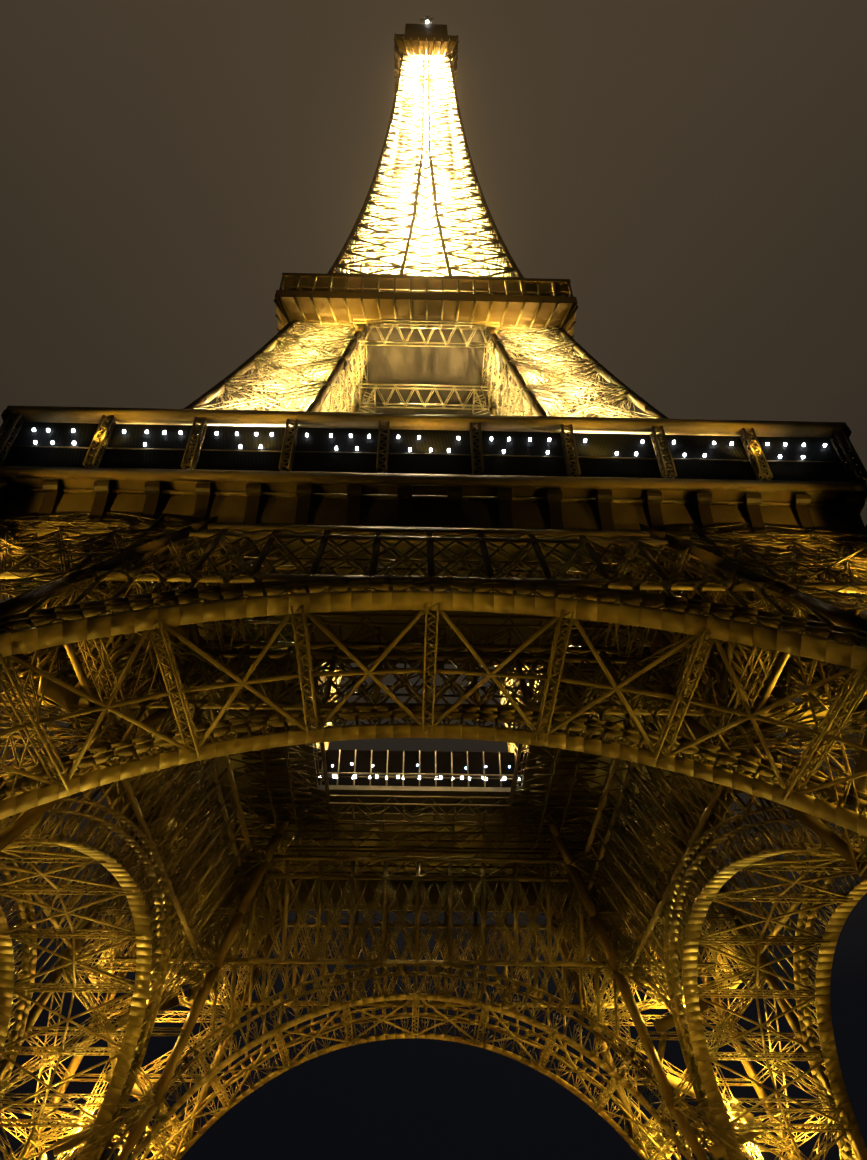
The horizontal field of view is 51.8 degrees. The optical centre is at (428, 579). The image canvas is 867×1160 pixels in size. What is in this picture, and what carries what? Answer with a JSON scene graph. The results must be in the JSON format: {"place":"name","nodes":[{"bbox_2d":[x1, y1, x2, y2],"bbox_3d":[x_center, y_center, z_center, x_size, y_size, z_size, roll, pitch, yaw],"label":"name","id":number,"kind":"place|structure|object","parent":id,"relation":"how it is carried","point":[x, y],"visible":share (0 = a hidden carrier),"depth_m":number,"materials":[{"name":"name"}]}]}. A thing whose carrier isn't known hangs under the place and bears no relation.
{"place":"outdoors","nodes":[
{"label":"outdoors","id":0,"kind":"place"},
{"bbox_2d":[327,53,523,329],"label":"tower shaft","id":1,"kind":"object","parent":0,"point":[392,187],"visible":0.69,"depth_m":174.43,"materials":[{"name":"yellow metal"}]},
{"bbox_2d":[395,23,457,107],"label":"top platform","id":2,"kind":"structure","parent":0,"point":[423,30],"depth_m":242.20,"materials":[{"name":"brown metal"}]},
{"bbox_2d":[0,321,866,1159],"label":"corner beams","id":3,"kind":"structure","parent":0,"point":[58,587],"depth_m":99.47,"materials":[{"name":"brown metal"}]},
{"bbox_2d":[0,0,866,1159],"label":"sky","id":4,"kind":"structure","parent":0,"point":[695,171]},
{"label":"ground","id":5,"kind":"structure","parent":0,"visible":0},
{"bbox_2d":[0,318,866,1159],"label":"tower lattice","id":6,"kind":"object","parent":5,"relation":"on","point":[816,752],"visible":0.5,"depth_m":95.71,"materials":[{"name":"brown metal"}]},
{"bbox_2d":[33,537,816,874],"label":"platform underside","id":7,"kind":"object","parent":6,"relation":"on","point":[391,633],"depth_m":102.92,"materials":[{"name":"brown metal"}]},
{"bbox_2d":[314,750,526,787],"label":"railing","id":8,"kind":"object","parent":7,"relation":"on","point":[411,761],"visible":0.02,"depth_m":110.86,"materials":[{"name":"black metal"}]},
{"bbox_2d":[293,326,557,415],"bbox_3d":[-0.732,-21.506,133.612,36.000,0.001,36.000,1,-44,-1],"label":"tower legs","id":9,"kind":"object","parent":6,"relation":"on","point":[425,365],"depth_m":124.92,"materials":[{"name":"brown metal"}]},
{"bbox_2d":[275,273,577,412],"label":"floor platform","id":10,"kind":"structure","parent":6,"relation":"on","point":[467,299],"depth_m":121.18,"materials":[{"name":"metal"}]},
{"bbox_2d":[274,275,577,414],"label":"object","id":11,"kind":"object","parent":10,"relation":"attached to","point":[474,290],"visible":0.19,"depth_m":121.01,"materials":[{"name":"metal"}]},
{"bbox_2d":[394,16,458,109],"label":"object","id":12,"kind":"object","parent":6,"relation":"on","point":[426,50],"visible":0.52,"depth_m":241.07,"materials":[{"name":"brown metal"}]},
{"bbox_2d":[49,538,805,890],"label":"floor undergrid","id":13,"kind":"object","parent":6,"relation":"on","point":[293,796],"visible":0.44,"depth_m":100.69,"materials":[{"name":"metal"}]},
{"bbox_2d":[32,428,826,780],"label":"floor lamps","id":14,"kind":"object","parent":6,"relation":"attached to","point":[448,450],"visible":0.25,"depth_m":75.20,"materials":[{"name":"white glass"}]},
{"bbox_2d":[0,478,862,911],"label":"frieze panels","id":15,"kind":"object","parent":6,"relation":"attached to","point":[424,512],"visible":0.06,"depth_m":71.69,"materials":[{"name":"metal"}]},
{"bbox_2d":[0,478,864,533],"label":"support brackets","id":16,"kind":"object","parent":15,"relation":"on","point":[52,490],"visible":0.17,"depth_m":70.91,"materials":[{"name":"metal"}]},
{"bbox_2d":[0,514,866,1159],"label":"lattice girders","id":17,"kind":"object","parent":6,"relation":"attached to","point":[786,640],"depth_m":72.28,"materials":[{"name":"metal"}]},
{"bbox_2d":[0,522,866,1159],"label":"trusses","id":18,"kind":"object","parent":17,"relation":"attached to","point":[444,720],"visible":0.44,"depth_m":88.42,"materials":[{"name":"metal"}]},
{"bbox_2d":[0,406,866,907],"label":"gallery floor","id":19,"kind":"structure","parent":6,"relation":"on","point":[196,420],"depth_m":74.25,"materials":[{"name":"metal"}]},
{"bbox_2d":[0,422,859,481],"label":"floor netting","id":20,"kind":"object","parent":19,"relation":"on","point":[518,443],"depth_m":74.46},
{"bbox_2d":[0,608,866,1159],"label":"leg stairs","id":21,"kind":"structure","parent":5,"relation":"on","point":[68,700],"depth_m":97.97,"materials":[{"name":"metal"}]}
]}

